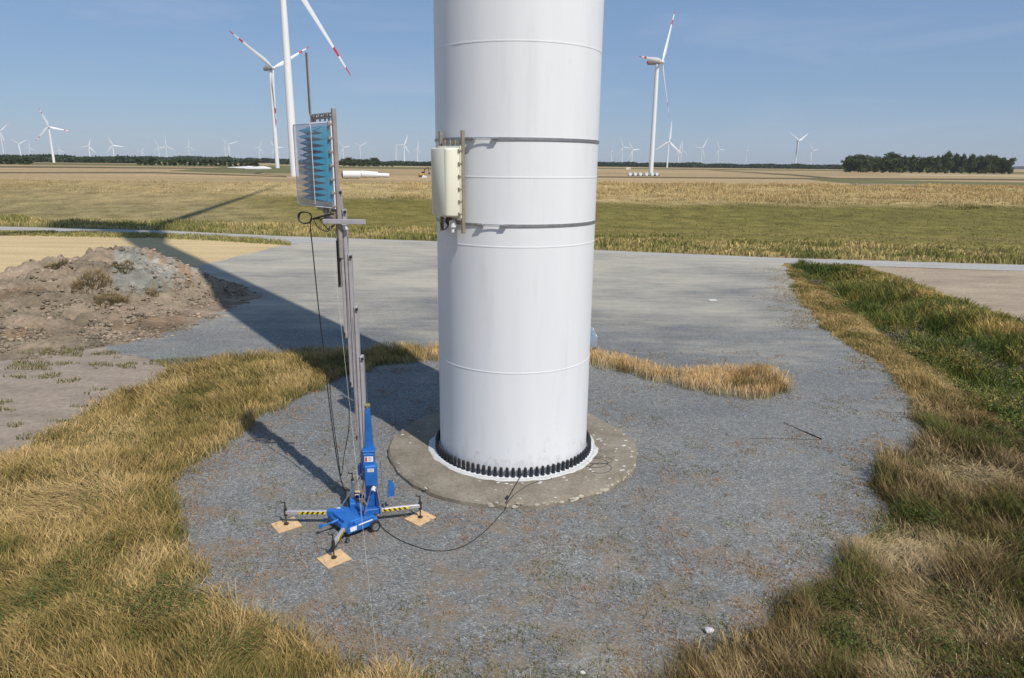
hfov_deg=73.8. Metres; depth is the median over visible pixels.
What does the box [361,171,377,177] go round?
tower tube
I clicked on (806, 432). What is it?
black pole
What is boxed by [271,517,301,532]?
plywood pad
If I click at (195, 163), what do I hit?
tree
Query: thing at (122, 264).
dry bush
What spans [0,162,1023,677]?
ground
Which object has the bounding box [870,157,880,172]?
tree
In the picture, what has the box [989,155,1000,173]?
tree
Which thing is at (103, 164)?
crop field
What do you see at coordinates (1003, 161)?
tree
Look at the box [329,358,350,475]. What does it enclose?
hanging cable
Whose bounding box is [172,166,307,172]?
crop field
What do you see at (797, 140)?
wind turbine
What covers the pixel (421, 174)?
excavator
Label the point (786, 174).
crop field
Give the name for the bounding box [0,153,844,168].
woodland
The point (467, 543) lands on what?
ground cable
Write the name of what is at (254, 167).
rotor blade
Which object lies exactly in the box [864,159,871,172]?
tree
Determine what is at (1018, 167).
woodland
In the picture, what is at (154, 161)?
tree
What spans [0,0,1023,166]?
sky
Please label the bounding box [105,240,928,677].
gravel pad
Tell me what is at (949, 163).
tree
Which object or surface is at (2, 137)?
wind turbine
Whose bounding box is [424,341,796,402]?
grass strip
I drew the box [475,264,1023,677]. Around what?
rough grass
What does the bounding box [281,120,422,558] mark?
mast lift
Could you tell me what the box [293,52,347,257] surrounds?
radar antenna
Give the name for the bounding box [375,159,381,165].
tree
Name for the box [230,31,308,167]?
wind turbine
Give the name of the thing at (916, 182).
crop field
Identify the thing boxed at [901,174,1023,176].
crop field
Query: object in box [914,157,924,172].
tree
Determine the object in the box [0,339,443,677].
meadow grass
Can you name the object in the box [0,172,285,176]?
crop field
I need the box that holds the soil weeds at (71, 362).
[0,346,209,439]
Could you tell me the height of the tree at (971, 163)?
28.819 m
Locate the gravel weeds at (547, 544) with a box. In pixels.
[171,344,923,677]
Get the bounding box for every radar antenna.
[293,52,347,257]
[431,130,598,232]
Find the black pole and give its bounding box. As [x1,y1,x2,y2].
[783,422,821,439]
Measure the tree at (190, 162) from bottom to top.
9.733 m
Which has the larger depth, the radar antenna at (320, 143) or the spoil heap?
the spoil heap
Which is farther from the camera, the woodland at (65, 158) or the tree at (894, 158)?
the woodland at (65, 158)
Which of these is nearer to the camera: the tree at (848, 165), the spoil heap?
the spoil heap
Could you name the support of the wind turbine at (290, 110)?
on the ground at (254, 208)
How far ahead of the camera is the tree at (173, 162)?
826.16 m
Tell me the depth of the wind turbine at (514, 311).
16.80 m
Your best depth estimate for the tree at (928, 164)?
957.15 m
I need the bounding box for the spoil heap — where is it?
[0,246,263,360]
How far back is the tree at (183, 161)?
861.14 m
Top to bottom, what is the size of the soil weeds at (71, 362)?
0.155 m
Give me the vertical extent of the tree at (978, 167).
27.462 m
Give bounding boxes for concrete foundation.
[388,411,637,508]
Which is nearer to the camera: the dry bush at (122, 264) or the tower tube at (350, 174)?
the dry bush at (122, 264)
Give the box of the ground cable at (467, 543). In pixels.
[378,478,551,550]
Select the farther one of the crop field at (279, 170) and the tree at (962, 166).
the tree at (962, 166)
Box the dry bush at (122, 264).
[111,259,135,273]
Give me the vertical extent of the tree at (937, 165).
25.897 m
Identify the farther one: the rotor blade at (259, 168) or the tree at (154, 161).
the tree at (154, 161)
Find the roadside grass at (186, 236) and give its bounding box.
[0,229,290,245]
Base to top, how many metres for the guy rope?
6.904 m
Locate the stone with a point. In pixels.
(709, 630)
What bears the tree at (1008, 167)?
on the ground at (254, 208)
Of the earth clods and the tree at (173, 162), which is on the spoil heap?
the earth clods
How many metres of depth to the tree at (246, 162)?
838.44 m
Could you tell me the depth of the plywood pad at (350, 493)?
17.25 m
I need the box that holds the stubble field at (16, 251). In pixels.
[0,235,283,272]
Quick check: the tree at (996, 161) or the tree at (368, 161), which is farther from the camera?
the tree at (368, 161)
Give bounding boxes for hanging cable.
[297,211,349,503]
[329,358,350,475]
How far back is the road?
63.26 m
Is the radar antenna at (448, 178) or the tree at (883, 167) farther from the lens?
the tree at (883, 167)
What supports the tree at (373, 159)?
on the ground at (254, 208)
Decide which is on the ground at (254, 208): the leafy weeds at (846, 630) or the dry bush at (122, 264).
the leafy weeds at (846, 630)
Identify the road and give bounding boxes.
[0,227,1023,270]
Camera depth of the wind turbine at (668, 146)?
1711.71 m
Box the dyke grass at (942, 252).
[0,178,1023,264]
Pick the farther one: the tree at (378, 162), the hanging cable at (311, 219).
the tree at (378, 162)
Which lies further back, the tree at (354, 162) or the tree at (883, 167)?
the tree at (354, 162)
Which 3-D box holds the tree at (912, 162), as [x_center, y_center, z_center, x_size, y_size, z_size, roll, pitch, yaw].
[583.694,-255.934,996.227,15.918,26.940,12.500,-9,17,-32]
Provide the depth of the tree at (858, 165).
948.76 m
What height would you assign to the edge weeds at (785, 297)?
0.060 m
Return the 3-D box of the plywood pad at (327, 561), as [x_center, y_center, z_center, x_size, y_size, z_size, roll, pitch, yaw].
[-3.773,4.659,14.477,0.550,0.022,0.500,-12,19,-40]
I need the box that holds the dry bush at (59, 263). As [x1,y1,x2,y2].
[43,258,68,269]
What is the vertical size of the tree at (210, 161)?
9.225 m
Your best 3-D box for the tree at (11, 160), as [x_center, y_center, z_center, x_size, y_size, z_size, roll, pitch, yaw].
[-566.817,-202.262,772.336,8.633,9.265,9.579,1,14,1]
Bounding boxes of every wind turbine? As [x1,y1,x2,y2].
[0,126,5,153]
[37,109,67,162]
[107,136,122,155]
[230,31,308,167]
[280,0,350,176]
[433,0,603,478]
[639,12,674,172]
[654,122,681,167]
[791,133,807,163]
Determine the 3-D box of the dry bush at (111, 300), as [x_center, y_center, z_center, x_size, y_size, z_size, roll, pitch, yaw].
[-21.291,-2.095,36.245,1.924,0.875,1.963,10,17,33]
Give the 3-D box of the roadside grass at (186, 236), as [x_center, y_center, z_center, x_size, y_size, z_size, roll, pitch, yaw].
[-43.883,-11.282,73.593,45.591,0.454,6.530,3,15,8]
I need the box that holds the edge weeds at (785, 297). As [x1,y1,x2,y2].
[752,268,884,370]
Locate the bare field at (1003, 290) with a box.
[871,266,1023,320]
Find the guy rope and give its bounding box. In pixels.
[330,226,377,663]
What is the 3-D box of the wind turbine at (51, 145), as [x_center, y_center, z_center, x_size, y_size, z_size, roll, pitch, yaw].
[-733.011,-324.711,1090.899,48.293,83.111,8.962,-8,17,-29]
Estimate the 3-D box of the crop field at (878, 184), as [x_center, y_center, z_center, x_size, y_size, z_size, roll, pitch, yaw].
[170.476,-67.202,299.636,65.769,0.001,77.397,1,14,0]
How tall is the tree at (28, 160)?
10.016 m
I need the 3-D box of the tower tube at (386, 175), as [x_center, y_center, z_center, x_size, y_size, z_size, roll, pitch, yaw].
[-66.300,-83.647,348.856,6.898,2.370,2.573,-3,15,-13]
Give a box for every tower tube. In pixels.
[341,171,360,178]
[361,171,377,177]
[378,173,388,177]
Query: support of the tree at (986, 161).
on the ground at (254, 208)
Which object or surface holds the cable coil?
on the concrete foundation
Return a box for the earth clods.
[0,245,264,361]
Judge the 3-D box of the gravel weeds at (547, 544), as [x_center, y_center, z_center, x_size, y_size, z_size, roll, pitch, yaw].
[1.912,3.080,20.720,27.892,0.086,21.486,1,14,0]
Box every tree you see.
[6,156,14,163]
[24,156,32,164]
[135,157,142,164]
[149,157,157,164]
[170,158,177,165]
[181,159,186,164]
[187,158,192,165]
[191,159,197,165]
[201,159,208,165]
[208,159,213,165]
[226,160,233,165]
[242,159,250,165]
[252,159,259,165]
[339,159,347,165]
[345,157,351,165]
[350,158,357,165]
[365,159,372,166]
[369,157,378,165]
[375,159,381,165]
[840,155,858,171]
[850,154,869,172]
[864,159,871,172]
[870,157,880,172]
[878,155,889,172]
[879,151,903,172]
[898,155,908,172]
[908,154,916,172]
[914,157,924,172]
[922,155,935,172]
[932,155,941,172]
[939,150,954,173]
[949,153,959,172]
[956,154,966,173]
[964,154,977,173]
[972,155,983,173]
[977,154,996,173]
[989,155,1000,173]
[997,157,1007,173]
[1003,157,1017,173]
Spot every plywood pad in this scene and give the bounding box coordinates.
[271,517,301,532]
[317,549,351,568]
[346,490,359,496]
[405,510,435,525]
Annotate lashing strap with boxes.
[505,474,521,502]
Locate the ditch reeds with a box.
[791,259,1023,431]
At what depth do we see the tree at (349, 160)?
1064.59 m
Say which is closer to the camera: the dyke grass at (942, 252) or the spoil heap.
the spoil heap
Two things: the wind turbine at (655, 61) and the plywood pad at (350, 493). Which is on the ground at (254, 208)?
the wind turbine at (655, 61)
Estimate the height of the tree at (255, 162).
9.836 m
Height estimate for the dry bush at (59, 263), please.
0.819 m
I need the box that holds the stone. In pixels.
[705,627,713,633]
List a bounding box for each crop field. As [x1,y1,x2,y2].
[0,166,244,168]
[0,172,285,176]
[3,163,430,168]
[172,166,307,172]
[597,168,1023,173]
[597,176,1023,179]
[714,170,843,178]
[801,178,1023,185]
[850,183,915,184]
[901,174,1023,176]
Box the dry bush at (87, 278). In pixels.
[67,268,113,294]
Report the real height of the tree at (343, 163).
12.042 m
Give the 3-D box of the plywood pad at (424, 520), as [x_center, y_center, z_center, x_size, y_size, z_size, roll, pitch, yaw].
[-2.168,4.242,16.162,0.500,0.022,0.550,13,19,38]
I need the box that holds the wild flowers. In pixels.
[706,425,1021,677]
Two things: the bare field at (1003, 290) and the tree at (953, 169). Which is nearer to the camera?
the bare field at (1003, 290)
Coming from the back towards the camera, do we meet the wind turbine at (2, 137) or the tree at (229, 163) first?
the wind turbine at (2, 137)
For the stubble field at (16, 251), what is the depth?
64.99 m
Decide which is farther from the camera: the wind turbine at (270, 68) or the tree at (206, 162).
the tree at (206, 162)
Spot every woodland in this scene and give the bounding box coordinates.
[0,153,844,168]
[1013,166,1023,168]
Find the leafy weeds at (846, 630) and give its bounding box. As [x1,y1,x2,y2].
[0,360,1023,677]
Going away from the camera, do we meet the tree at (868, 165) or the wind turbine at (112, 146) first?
the tree at (868, 165)
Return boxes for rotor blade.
[239,166,269,167]
[245,167,270,168]
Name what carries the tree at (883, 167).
on the ground at (254, 208)
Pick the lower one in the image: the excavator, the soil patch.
the soil patch
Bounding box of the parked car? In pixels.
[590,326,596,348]
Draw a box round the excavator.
[418,167,429,176]
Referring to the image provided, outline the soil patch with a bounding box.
[0,347,172,457]
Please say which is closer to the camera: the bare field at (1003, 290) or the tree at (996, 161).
the bare field at (1003, 290)
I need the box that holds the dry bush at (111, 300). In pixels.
[91,289,129,308]
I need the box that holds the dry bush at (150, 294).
[144,287,163,296]
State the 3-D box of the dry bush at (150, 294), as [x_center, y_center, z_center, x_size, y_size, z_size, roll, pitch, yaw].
[-20.039,-2.572,38.115,1.108,0.610,1.114,1,14,0]
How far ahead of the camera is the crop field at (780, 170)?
1266.86 m
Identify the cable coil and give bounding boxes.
[586,457,612,472]
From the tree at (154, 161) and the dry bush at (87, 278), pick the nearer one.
the dry bush at (87, 278)
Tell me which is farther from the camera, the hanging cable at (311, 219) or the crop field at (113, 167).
the crop field at (113, 167)
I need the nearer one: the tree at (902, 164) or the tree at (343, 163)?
the tree at (902, 164)
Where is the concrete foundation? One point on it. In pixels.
(417, 462)
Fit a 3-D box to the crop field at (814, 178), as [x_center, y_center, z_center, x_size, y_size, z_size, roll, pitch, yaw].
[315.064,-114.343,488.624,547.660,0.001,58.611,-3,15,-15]

